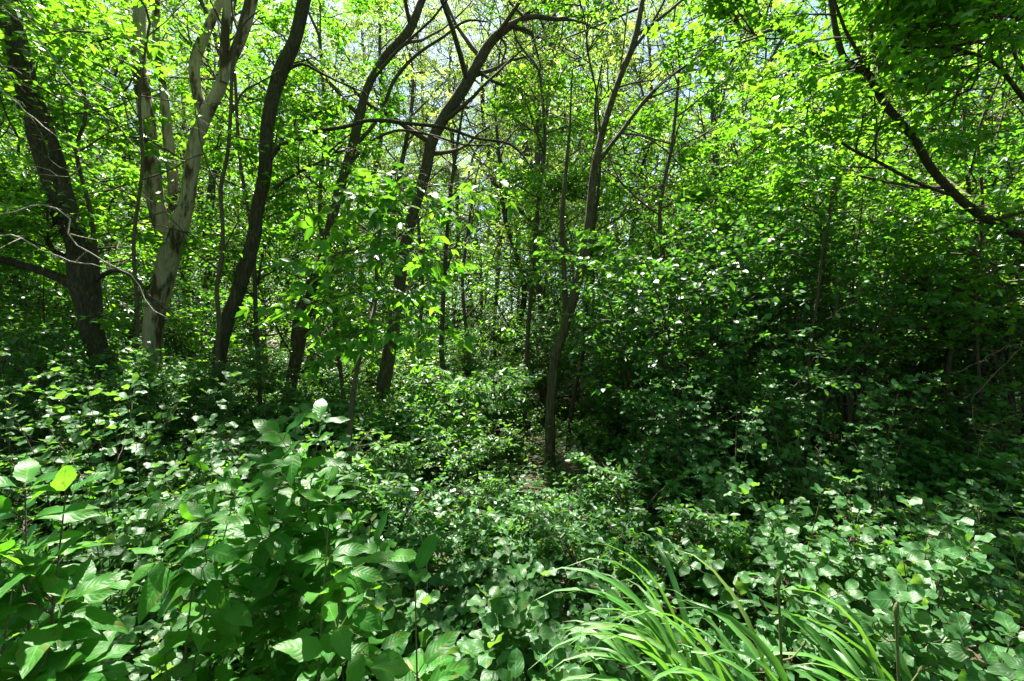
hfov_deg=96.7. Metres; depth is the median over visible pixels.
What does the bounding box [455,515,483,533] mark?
toothed herb
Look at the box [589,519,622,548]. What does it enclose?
toothed herb
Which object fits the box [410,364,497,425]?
woody seedling
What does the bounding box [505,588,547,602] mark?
toothed herb
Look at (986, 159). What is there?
understorey sapling
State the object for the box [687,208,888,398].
round leaved shrub
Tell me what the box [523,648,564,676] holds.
toothed herb
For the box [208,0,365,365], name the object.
woodland tree
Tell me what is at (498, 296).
understorey sapling
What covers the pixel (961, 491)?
shade seedling
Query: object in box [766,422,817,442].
woody seedling
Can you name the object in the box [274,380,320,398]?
woody seedling
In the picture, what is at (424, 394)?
woody seedling
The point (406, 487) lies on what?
woody seedling
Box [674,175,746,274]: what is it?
understorey sapling
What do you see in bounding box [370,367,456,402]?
woody seedling
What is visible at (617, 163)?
understorey sapling
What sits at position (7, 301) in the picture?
round leaved shrub
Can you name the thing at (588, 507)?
woody seedling
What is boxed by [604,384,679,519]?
thicket shoot
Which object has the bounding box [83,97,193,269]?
woodland tree
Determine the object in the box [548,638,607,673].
toothed herb
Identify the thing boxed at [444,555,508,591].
toothed herb
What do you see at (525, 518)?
toothed herb
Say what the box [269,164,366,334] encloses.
understorey sapling
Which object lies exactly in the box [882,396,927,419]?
woody seedling
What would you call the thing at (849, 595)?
round leaved shoot
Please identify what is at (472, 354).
round leaved shrub
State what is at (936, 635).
round leaved shoot
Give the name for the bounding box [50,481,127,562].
oval leaved seedling
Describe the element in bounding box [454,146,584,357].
understorey sapling
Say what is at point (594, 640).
toothed herb
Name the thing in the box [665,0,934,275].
woodland tree
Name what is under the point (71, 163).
understorey sapling
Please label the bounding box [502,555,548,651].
pale herb
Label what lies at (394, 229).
understorey sapling
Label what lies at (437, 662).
leaved sapling
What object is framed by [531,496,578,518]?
toothed herb
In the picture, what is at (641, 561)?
toothed herb
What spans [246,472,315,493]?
woody seedling
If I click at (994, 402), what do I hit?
woody seedling
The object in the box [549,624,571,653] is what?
toothed herb
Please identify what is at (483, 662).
pale herb
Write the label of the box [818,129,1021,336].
understorey sapling
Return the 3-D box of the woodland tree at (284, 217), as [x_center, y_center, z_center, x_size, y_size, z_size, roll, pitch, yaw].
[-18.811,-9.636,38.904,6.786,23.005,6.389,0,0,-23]
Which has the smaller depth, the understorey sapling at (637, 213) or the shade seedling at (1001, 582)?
the shade seedling at (1001, 582)
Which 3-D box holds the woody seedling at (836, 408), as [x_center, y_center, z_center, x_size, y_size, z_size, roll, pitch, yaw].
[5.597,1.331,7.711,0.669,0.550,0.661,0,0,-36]
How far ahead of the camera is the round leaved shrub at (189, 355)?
9.34 m
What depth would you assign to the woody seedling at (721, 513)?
3.32 m
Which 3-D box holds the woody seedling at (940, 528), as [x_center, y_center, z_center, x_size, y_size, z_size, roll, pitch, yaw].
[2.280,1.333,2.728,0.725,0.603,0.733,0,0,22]
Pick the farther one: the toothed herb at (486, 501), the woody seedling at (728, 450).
the woody seedling at (728, 450)
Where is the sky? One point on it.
(813, 2)
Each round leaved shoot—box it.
[654,539,849,661]
[689,460,753,530]
[724,478,851,634]
[747,515,867,605]
[761,567,964,680]
[797,559,873,680]
[805,475,891,620]
[859,545,970,680]
[883,511,995,642]
[907,611,1023,680]
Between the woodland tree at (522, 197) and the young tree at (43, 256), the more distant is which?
the woodland tree at (522, 197)
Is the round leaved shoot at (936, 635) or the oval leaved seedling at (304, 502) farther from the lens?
the oval leaved seedling at (304, 502)
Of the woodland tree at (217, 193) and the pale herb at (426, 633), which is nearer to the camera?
the pale herb at (426, 633)
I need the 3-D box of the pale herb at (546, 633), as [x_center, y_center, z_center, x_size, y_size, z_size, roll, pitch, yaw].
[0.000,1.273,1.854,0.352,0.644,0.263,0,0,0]
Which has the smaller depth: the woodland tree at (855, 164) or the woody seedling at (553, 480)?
the woody seedling at (553, 480)
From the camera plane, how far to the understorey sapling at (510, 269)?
10.02 m
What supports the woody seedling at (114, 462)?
on the ground at (590, 595)
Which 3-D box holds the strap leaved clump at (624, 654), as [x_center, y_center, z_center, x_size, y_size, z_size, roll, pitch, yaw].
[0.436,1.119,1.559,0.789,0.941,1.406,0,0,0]
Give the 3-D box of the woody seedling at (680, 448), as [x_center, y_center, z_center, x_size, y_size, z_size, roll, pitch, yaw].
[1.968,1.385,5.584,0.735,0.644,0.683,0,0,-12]
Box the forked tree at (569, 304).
[502,0,741,474]
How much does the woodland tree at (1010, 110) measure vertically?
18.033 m
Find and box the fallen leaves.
[4,415,1022,680]
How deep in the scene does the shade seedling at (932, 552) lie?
2.25 m
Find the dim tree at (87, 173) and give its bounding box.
[0,0,177,399]
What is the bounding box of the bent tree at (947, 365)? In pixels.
[833,18,1023,443]
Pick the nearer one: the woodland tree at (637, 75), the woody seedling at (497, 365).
the woody seedling at (497, 365)
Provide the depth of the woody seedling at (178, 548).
2.71 m
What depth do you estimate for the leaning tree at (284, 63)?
5.76 m
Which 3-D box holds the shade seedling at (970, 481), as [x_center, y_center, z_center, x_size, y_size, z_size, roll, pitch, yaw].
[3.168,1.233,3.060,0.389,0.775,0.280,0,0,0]
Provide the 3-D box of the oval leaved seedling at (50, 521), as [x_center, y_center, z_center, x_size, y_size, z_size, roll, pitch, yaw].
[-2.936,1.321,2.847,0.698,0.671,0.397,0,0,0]
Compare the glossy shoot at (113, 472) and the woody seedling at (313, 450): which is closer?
the glossy shoot at (113, 472)
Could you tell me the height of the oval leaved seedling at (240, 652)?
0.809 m
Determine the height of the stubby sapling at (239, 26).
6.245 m
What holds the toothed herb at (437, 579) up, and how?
on the ground at (590, 595)
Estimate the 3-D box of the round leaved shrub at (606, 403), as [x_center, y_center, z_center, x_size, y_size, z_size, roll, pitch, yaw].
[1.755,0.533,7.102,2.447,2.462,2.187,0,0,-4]
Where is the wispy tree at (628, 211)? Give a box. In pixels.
[489,33,715,450]
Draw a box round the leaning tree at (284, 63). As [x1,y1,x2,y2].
[206,0,532,435]
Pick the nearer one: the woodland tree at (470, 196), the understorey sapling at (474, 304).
the understorey sapling at (474, 304)
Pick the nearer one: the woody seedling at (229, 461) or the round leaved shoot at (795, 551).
the round leaved shoot at (795, 551)
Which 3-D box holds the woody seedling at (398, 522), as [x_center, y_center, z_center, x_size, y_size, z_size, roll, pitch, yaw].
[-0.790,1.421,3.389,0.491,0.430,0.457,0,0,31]
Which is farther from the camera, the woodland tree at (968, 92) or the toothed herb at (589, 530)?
the woodland tree at (968, 92)
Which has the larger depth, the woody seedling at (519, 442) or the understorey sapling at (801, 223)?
the understorey sapling at (801, 223)
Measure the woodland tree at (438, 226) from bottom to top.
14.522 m
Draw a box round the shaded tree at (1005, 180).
[925,44,1023,452]
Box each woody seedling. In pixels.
[0,429,162,545]
[0,453,78,540]
[0,469,19,490]
[0,477,22,494]
[0,529,147,588]
[1,463,96,539]
[1,524,58,567]
[5,447,56,477]
[6,462,88,524]
[7,452,142,490]
[8,441,75,454]
[27,457,195,533]
[27,491,69,535]
[54,423,187,483]
[56,527,116,562]
[57,502,111,545]
[65,545,134,612]
[73,412,223,472]
[80,504,165,551]
[97,471,230,561]
[103,459,188,502]
[110,521,215,570]
[132,469,207,510]
[136,416,272,487]
[139,507,216,559]
[148,517,215,570]
[159,451,207,484]
[162,439,192,475]
[162,485,275,519]
[171,477,374,577]
[197,429,283,497]
[210,416,280,450]
[221,394,291,430]
[227,385,284,413]
[231,401,284,430]
[234,429,300,472]
[236,421,302,450]
[245,347,343,391]
[245,425,402,500]
[246,372,283,396]
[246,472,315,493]
[250,389,340,441]
[252,390,281,411]
[263,454,422,538]
[265,458,364,525]
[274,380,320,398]
[274,391,329,406]
[277,460,355,490]
[279,448,319,475]
[280,377,318,399]
[287,394,339,416]
[294,382,418,451]
[296,412,381,458]
[299,387,411,442]
[301,424,329,455]
[302,370,338,394]
[306,506,473,581]
[310,343,401,394]
[316,465,452,548]
[337,491,417,535]
[340,380,427,418]
[344,454,378,482]
[345,403,431,455]
[353,425,446,503]
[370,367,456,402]
[375,416,410,446]
[378,503,427,547]
[379,437,445,478]
[383,385,513,462]
[385,404,480,474]
[385,405,411,442]
[385,472,424,516]
[394,353,481,396]
[394,391,446,404]
[400,401,455,434]
[404,364,488,411]
[407,398,446,432]
[407,439,462,474]
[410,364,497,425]
[413,431,494,491]
[440,419,520,480]
[441,514,513,566]
[448,364,532,443]
[449,468,510,514]
[454,379,527,434]
[455,378,522,424]
[458,413,485,455]
[458,488,586,546]
[464,409,490,436]
[467,442,506,469]
[471,359,533,385]
[474,371,545,438]
[479,477,509,506]
[480,354,548,391]
[482,460,517,489]
[483,473,542,533]
[491,433,536,464]
[496,434,523,451]
[497,344,571,373]
[500,541,556,587]
[511,406,545,425]
[514,502,638,570]
[516,361,577,404]
[519,406,542,428]
[542,402,583,426]
[542,478,608,524]
[544,469,568,495]
[555,416,584,438]
[563,449,696,518]
[568,423,601,449]
[570,443,605,473]
[577,396,620,424]
[579,396,604,416]
[585,414,633,439]
[585,502,652,554]
[588,423,618,457]
[589,494,739,598]
[600,431,667,467]
[600,476,630,511]
[615,436,757,523]
[615,442,707,498]
[622,416,680,440]
[645,432,709,464]
[648,507,702,576]
[656,496,817,594]
[668,430,764,485]
[686,489,741,544]
[689,455,790,493]
[701,431,745,459]
[708,459,778,521]
[722,473,825,542]
[737,456,787,489]
[745,502,897,591]
[752,451,789,471]
[762,470,842,514]
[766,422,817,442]
[779,449,815,464]
[788,391,835,421]
[794,459,897,494]
[798,480,919,541]
[800,445,887,507]
[805,412,842,435]
[805,423,830,448]
[807,387,834,414]
[816,496,980,581]
[817,411,861,439]
[823,437,858,457]
[825,404,862,418]
[829,443,914,472]
[834,421,921,479]
[862,469,920,524]
[863,388,882,401]
[866,419,894,444]
[871,401,897,416]
[871,455,936,484]
[876,490,947,541]
[880,412,1004,461]
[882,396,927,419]
[887,434,1003,501]
[898,373,1023,459]
[904,423,922,434]
[904,423,935,444]
[907,483,939,524]
[908,451,994,505]
[912,465,1023,520]
[914,446,1023,520]
[933,498,1023,571]
[953,451,1022,517]
[965,417,1023,455]
[981,516,1023,579]
[988,464,1023,517]
[992,486,1023,532]
[1000,433,1023,492]
[1007,469,1023,522]
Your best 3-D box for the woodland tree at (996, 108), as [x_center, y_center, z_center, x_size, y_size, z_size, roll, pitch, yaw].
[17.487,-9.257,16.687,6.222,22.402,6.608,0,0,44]
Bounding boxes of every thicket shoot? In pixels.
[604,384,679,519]
[630,376,703,513]
[640,377,740,511]
[678,420,764,500]
[681,383,775,552]
[738,376,821,513]
[749,391,829,518]
[783,443,897,537]
[789,432,852,535]
[838,378,906,552]
[843,373,942,528]
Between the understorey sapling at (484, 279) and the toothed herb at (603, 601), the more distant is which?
the understorey sapling at (484, 279)
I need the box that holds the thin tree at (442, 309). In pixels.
[340,2,538,420]
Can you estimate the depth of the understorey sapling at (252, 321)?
10.11 m
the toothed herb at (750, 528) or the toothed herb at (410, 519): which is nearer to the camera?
the toothed herb at (750, 528)
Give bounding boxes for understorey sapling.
[0,45,241,393]
[0,60,222,379]
[0,125,143,407]
[4,132,169,322]
[14,211,127,366]
[23,248,142,364]
[28,167,231,402]
[62,116,244,343]
[63,200,215,331]
[101,163,303,383]
[115,0,409,357]
[121,186,233,335]
[164,42,331,393]
[173,236,271,334]
[184,218,304,393]
[189,199,283,339]
[194,156,283,382]
[196,137,379,381]
[236,168,342,362]
[243,141,392,383]
[261,256,353,373]
[266,216,380,381]
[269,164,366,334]
[296,175,394,337]
[305,174,461,375]
[331,230,410,350]
[333,242,432,366]
[357,183,450,333]
[358,210,442,336]
[360,240,454,354]
[376,198,489,339]
[377,192,453,331]
[407,234,454,336]
[408,227,485,339]
[413,204,509,344]
[420,258,494,364]
[424,167,520,360]
[447,287,490,331]
[449,216,526,342]
[449,259,504,360]
[450,168,657,414]
[451,217,571,361]
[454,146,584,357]
[473,245,525,363]
[492,159,581,332]
[492,274,545,346]
[500,58,794,377]
[503,297,553,369]
[505,182,610,342]
[507,271,580,356]
[508,201,604,339]
[510,256,582,335]
[544,247,654,403]
[570,183,676,324]
[574,239,658,375]
[577,124,779,413]
[605,179,749,346]
[624,121,759,311]
[651,0,832,330]
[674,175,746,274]
[679,142,894,406]
[700,169,825,326]
[727,21,1023,419]
[740,194,883,361]
[816,3,1023,442]
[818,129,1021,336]
[857,154,1021,396]
[861,115,1011,210]
[871,123,1023,416]
[920,37,1023,321]
[947,104,1020,357]
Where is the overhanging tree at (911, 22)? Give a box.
[760,0,1023,230]
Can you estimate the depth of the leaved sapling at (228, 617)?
1.38 m
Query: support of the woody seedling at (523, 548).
on the ground at (590, 595)
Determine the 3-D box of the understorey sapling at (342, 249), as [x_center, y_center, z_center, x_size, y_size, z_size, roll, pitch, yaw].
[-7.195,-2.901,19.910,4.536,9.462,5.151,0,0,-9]
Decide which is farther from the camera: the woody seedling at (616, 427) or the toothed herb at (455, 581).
the woody seedling at (616, 427)
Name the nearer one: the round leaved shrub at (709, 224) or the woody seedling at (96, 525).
the woody seedling at (96, 525)
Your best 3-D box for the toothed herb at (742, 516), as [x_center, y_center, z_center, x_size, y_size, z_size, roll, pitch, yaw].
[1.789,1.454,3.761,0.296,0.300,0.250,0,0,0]
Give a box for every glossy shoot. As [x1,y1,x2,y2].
[0,351,69,531]
[0,382,128,543]
[31,388,136,571]
[73,371,248,529]
[104,372,207,520]
[130,424,243,488]
[198,413,292,497]
[260,403,349,511]
[293,412,363,498]
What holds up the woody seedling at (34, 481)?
on the ground at (590, 595)
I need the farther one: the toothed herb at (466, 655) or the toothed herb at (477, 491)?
the toothed herb at (477, 491)
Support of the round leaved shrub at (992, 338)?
on the ground at (590, 595)
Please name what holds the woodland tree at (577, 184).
on the ground at (590, 595)
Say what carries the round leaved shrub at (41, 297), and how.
on the ground at (590, 595)
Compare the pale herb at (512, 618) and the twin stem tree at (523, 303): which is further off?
the twin stem tree at (523, 303)
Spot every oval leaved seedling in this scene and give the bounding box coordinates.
[0,494,96,553]
[0,507,154,604]
[0,563,51,651]
[0,627,31,663]
[2,534,19,562]
[5,612,69,680]
[7,497,139,663]
[8,564,103,649]
[31,580,81,652]
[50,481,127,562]
[71,590,189,680]
[94,510,182,661]
[95,532,173,615]
[115,475,173,594]
[124,557,197,650]
[124,559,244,680]
[134,616,192,680]
[154,572,277,648]
[179,522,253,671]
[185,532,347,680]
[192,485,319,576]
[233,522,299,674]
[240,630,293,680]
[245,574,322,676]
[279,589,341,680]
[321,490,416,591]
[330,585,420,680]
[343,512,407,599]
[376,546,405,581]
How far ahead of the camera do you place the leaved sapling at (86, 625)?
1.22 m
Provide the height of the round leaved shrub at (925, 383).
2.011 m
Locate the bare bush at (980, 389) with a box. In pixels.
[953,343,1023,460]
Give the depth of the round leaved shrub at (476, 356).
14.73 m
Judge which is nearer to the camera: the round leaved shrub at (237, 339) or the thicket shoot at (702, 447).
the thicket shoot at (702, 447)
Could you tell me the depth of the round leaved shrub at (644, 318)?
4.56 m
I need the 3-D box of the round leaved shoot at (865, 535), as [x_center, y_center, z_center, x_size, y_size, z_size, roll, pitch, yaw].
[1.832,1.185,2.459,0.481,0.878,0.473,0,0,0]
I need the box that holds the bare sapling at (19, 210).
[0,0,165,316]
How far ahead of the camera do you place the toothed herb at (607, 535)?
3.15 m
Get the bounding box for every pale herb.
[363,563,412,640]
[384,568,439,657]
[391,630,477,679]
[407,589,454,657]
[412,648,477,680]
[415,641,456,680]
[447,562,556,680]
[457,615,541,680]
[464,597,526,680]
[467,564,554,673]
[469,610,539,680]
[496,648,523,680]
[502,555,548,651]
[527,648,579,680]
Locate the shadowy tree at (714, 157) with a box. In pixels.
[609,0,804,377]
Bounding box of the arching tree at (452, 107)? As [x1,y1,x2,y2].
[272,0,657,412]
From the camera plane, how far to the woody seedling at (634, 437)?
6.73 m
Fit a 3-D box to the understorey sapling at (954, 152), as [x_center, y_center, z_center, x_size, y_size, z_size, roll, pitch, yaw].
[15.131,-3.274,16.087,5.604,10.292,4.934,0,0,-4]
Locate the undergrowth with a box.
[6,353,1023,472]
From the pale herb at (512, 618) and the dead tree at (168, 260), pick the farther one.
the dead tree at (168, 260)
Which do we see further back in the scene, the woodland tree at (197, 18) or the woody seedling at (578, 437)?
the woodland tree at (197, 18)
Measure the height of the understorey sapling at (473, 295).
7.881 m
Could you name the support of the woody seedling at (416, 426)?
on the ground at (590, 595)
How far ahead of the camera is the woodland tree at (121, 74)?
20.75 m
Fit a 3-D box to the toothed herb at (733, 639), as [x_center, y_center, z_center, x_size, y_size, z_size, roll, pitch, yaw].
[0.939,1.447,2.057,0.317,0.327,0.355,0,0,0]
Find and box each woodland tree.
[0,0,219,367]
[0,36,131,231]
[0,47,100,233]
[1,54,130,249]
[8,0,165,245]
[31,0,234,334]
[43,0,187,305]
[73,0,234,313]
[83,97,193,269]
[85,47,135,243]
[88,0,310,340]
[119,0,305,301]
[129,9,256,348]
[142,70,217,295]
[150,0,334,375]
[164,21,262,311]
[172,97,252,300]
[173,1,300,347]
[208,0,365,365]
[216,168,293,305]
[231,168,310,365]
[252,87,314,351]
[274,0,393,372]
[280,56,385,370]
[280,69,357,354]
[307,0,439,315]
[310,88,356,238]
[316,130,427,329]
[335,0,489,333]
[351,28,499,292]
[366,0,486,308]
[370,95,431,276]
[376,0,508,366]
[380,104,436,234]
[390,0,656,368]
[404,43,477,306]
[408,164,470,355]
[410,122,484,307]
[416,0,565,360]
[426,0,584,366]
[426,40,569,371]
[438,158,470,311]
[440,92,518,359]
[444,0,583,241]
[460,88,523,361]
[466,31,576,244]
[479,39,565,316]
[482,122,525,316]
[484,0,610,357]
[511,0,668,374]
[511,41,587,263]
[527,98,583,293]
[529,0,676,371]
[542,87,602,366]
[546,68,611,309]
[553,0,724,377]
[558,0,680,255]
[564,3,657,286]
[581,139,658,271]
[589,0,717,259]
[600,142,645,307]
[603,44,728,251]
[637,0,812,277]
[639,99,690,241]
[654,64,752,259]
[661,0,870,388]
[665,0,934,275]
[690,73,760,257]
[694,57,828,264]
[695,94,755,256]
[719,41,870,253]
[755,40,857,210]
[765,79,866,288]
[795,43,918,248]
[802,42,931,297]
[824,0,1022,378]
[827,1,1023,393]
[850,65,985,249]
[899,37,1020,148]
[912,13,1023,393]
[923,41,1023,380]
[934,15,1023,238]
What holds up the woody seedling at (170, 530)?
on the ground at (590, 595)
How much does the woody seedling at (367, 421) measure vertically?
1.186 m
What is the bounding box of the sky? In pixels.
[0,0,1021,342]
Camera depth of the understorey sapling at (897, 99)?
8.33 m
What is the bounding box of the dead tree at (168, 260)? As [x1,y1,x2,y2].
[131,0,257,439]
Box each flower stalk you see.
[759,574,805,666]
[873,601,922,680]
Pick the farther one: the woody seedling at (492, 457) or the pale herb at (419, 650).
the woody seedling at (492, 457)
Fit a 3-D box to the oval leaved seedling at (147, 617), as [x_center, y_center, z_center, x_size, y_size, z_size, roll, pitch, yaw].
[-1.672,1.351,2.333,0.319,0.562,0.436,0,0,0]
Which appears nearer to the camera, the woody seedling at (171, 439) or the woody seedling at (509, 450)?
the woody seedling at (171, 439)
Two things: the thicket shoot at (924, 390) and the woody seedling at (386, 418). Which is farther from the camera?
the woody seedling at (386, 418)
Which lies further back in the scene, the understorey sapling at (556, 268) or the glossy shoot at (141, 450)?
the understorey sapling at (556, 268)
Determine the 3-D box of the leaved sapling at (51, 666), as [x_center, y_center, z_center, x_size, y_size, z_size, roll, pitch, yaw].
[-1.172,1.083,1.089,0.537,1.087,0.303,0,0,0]
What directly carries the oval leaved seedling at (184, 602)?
on the ground at (590, 595)
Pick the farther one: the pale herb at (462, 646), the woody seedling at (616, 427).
the woody seedling at (616, 427)
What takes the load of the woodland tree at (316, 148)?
on the ground at (590, 595)
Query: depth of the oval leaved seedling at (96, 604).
1.39 m
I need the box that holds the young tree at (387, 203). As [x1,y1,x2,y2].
[235,162,519,534]
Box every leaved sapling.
[0,458,140,680]
[0,546,125,680]
[123,478,299,680]
[129,454,288,664]
[189,398,367,680]
[273,485,416,680]
[291,468,387,680]
[371,532,468,680]
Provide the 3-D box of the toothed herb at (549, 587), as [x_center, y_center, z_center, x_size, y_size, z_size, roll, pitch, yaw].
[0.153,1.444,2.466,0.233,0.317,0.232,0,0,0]
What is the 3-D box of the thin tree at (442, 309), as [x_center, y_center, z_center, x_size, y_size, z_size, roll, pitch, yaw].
[-1.309,-2.376,8.787,3.833,8.244,3.092,0,0,0]
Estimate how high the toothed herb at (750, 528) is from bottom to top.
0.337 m
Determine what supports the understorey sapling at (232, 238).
on the ground at (590, 595)
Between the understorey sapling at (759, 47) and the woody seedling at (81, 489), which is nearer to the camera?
the woody seedling at (81, 489)
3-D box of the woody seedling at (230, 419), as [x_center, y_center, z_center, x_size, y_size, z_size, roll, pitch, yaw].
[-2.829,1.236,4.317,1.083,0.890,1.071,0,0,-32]
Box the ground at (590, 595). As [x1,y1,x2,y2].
[0,343,1023,680]
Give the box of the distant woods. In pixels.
[5,92,1007,352]
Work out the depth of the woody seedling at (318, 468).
3.99 m
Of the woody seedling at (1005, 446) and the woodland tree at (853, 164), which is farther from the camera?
the woodland tree at (853, 164)
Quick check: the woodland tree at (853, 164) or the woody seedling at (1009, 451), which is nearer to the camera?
the woody seedling at (1009, 451)
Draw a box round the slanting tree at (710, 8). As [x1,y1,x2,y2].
[642,0,1023,333]
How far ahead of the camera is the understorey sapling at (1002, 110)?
11.50 m
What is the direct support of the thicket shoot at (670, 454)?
on the ground at (590, 595)
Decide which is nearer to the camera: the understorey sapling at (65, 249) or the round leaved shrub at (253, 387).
the round leaved shrub at (253, 387)
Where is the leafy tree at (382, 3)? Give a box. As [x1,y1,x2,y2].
[290,0,482,402]
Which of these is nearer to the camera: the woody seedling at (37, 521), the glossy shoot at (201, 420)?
the glossy shoot at (201, 420)
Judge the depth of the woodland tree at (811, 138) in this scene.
21.89 m
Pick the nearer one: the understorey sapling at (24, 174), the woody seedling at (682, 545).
the woody seedling at (682, 545)
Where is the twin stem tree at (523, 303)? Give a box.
[443,0,604,373]
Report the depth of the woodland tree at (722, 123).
26.27 m
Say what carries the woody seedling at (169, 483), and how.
on the ground at (590, 595)
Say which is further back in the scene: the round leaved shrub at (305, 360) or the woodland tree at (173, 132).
the woodland tree at (173, 132)
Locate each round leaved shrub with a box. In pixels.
[0,231,146,368]
[0,243,141,441]
[0,306,88,468]
[0,321,130,470]
[0,333,195,465]
[1,266,66,403]
[46,336,226,469]
[51,255,226,401]
[70,274,228,376]
[108,337,268,458]
[128,285,253,404]
[164,330,226,396]
[169,325,247,358]
[186,340,292,437]
[190,313,274,371]
[224,336,287,395]
[239,332,276,370]
[265,362,360,426]
[285,347,317,373]
[286,316,376,373]
[313,351,380,403]
[334,339,411,397]
[376,327,437,361]
[380,326,438,371]
[398,272,506,377]
[400,328,456,368]
[416,323,503,380]
[425,324,491,367]
[449,295,533,376]
[450,347,488,371]
[477,307,523,364]
[496,295,594,424]
[533,223,803,466]
[543,291,686,443]
[548,334,586,387]
[554,322,582,376]
[563,313,638,391]
[568,216,840,483]
[569,323,596,378]
[595,194,875,447]
[600,241,768,406]
[608,367,755,478]
[620,181,871,469]
[675,139,1023,486]
[677,329,855,496]
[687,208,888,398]
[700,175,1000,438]
[748,179,1012,454]
[814,189,1023,421]
[822,321,890,416]
[823,226,1023,442]
[856,185,1023,458]
[860,188,1023,455]
[865,218,1023,419]
[892,348,963,410]
[937,225,1023,369]
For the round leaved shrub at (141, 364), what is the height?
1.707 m
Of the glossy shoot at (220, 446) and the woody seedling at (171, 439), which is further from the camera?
the woody seedling at (171, 439)
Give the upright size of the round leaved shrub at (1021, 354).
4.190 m
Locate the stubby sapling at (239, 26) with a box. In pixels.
[191,0,279,427]
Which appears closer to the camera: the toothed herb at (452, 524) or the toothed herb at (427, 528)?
the toothed herb at (427, 528)
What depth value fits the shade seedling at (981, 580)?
2.34 m
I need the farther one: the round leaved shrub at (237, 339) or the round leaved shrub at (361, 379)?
the round leaved shrub at (237, 339)
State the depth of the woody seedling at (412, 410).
6.71 m
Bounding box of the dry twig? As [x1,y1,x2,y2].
[349,454,427,611]
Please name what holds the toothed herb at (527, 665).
on the ground at (590, 595)
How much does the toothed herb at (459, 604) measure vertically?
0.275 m
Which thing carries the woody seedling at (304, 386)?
on the ground at (590, 595)
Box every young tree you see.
[0,0,182,369]
[0,0,200,416]
[0,0,312,407]
[46,0,417,442]
[202,0,434,409]
[235,162,519,534]
[323,184,487,398]
[374,135,570,409]
[463,0,634,436]
[568,0,774,420]
[644,0,1023,463]
[815,15,1023,455]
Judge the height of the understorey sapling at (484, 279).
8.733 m
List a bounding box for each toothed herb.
[365,628,419,670]
[395,597,444,636]
[401,569,454,591]
[403,505,421,524]
[408,526,439,568]
[411,632,439,652]
[415,495,456,512]
[418,552,460,574]
[426,498,453,518]
[428,492,465,530]
[437,574,478,628]
[437,606,490,638]
[439,570,499,620]
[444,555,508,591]
[445,505,481,534]
[449,514,476,529]
[453,530,496,560]
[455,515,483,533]
[455,524,494,548]
[455,635,473,654]
[459,558,512,582]
[461,609,510,658]
[462,549,506,586]
[463,528,510,572]
[464,535,516,568]
[466,486,492,508]
[474,583,523,608]
[478,491,505,524]
[482,559,550,584]
[484,554,520,583]
[494,536,527,569]
[500,541,553,576]
[501,545,565,584]
[502,508,532,535]
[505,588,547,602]
[508,545,538,563]
[509,534,545,545]
[519,576,561,610]
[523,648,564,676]
[524,660,539,680]
[528,487,568,512]
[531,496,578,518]
[533,579,609,625]
[542,618,570,636]
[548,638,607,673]
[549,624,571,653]
[551,538,598,598]
[557,639,598,680]
[564,624,591,671]
[564,648,618,680]
[566,531,614,567]
[570,507,616,535]
[578,508,617,529]
[584,521,629,555]
[586,635,653,680]
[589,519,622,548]
[594,533,622,554]
[594,570,665,605]
[595,580,663,625]
[601,563,663,628]
[606,522,642,552]
[607,550,647,593]
[618,488,659,519]
[628,534,666,575]
[638,498,672,526]
[654,668,719,680]
[679,609,751,680]
[681,488,715,502]
[693,566,754,614]
[697,627,792,678]
[717,566,763,598]
[719,623,797,680]
[721,547,774,594]
[723,505,746,520]
[734,538,769,571]
[741,519,771,554]
[741,616,774,664]
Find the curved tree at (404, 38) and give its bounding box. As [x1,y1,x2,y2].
[247,0,515,414]
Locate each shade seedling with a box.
[882,491,949,571]
[896,495,974,626]
[904,513,984,607]
[905,482,985,537]
[933,604,1019,680]
[936,474,1023,561]
[938,513,999,610]
[949,559,1023,647]
[959,463,1009,538]
[965,506,1023,643]
[976,528,1023,648]
[996,438,1023,529]
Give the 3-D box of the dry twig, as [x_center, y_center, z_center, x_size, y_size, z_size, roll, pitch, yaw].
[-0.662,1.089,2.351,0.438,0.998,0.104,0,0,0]
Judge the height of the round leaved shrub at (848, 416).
3.510 m
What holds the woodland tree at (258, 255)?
on the ground at (590, 595)
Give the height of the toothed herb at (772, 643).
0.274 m
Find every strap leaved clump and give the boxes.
[533,532,725,680]
[561,549,789,680]
[580,646,644,680]
[718,588,912,680]
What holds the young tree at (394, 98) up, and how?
on the ground at (590, 595)
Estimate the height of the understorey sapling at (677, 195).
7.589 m
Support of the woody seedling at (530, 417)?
on the ground at (590, 595)
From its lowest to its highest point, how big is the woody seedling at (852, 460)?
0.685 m
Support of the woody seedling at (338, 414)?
on the ground at (590, 595)
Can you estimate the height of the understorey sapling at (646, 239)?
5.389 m
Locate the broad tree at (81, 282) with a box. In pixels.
[0,0,215,481]
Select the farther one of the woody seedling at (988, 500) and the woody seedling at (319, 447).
the woody seedling at (319, 447)
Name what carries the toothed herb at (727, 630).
on the ground at (590, 595)
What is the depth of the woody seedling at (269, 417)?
5.45 m
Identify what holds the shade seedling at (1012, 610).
on the ground at (590, 595)
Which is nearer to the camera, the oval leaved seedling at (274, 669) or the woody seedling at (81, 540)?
the oval leaved seedling at (274, 669)
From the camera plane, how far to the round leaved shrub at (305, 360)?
17.65 m
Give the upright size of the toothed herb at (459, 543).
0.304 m
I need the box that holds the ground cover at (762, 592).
[0,388,1023,680]
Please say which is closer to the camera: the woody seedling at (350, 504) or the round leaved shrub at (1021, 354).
the woody seedling at (350, 504)
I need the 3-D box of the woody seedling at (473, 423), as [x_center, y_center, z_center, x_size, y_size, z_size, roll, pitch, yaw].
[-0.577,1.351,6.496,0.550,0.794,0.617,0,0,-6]
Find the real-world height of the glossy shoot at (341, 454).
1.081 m
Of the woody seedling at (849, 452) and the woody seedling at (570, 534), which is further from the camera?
the woody seedling at (849, 452)

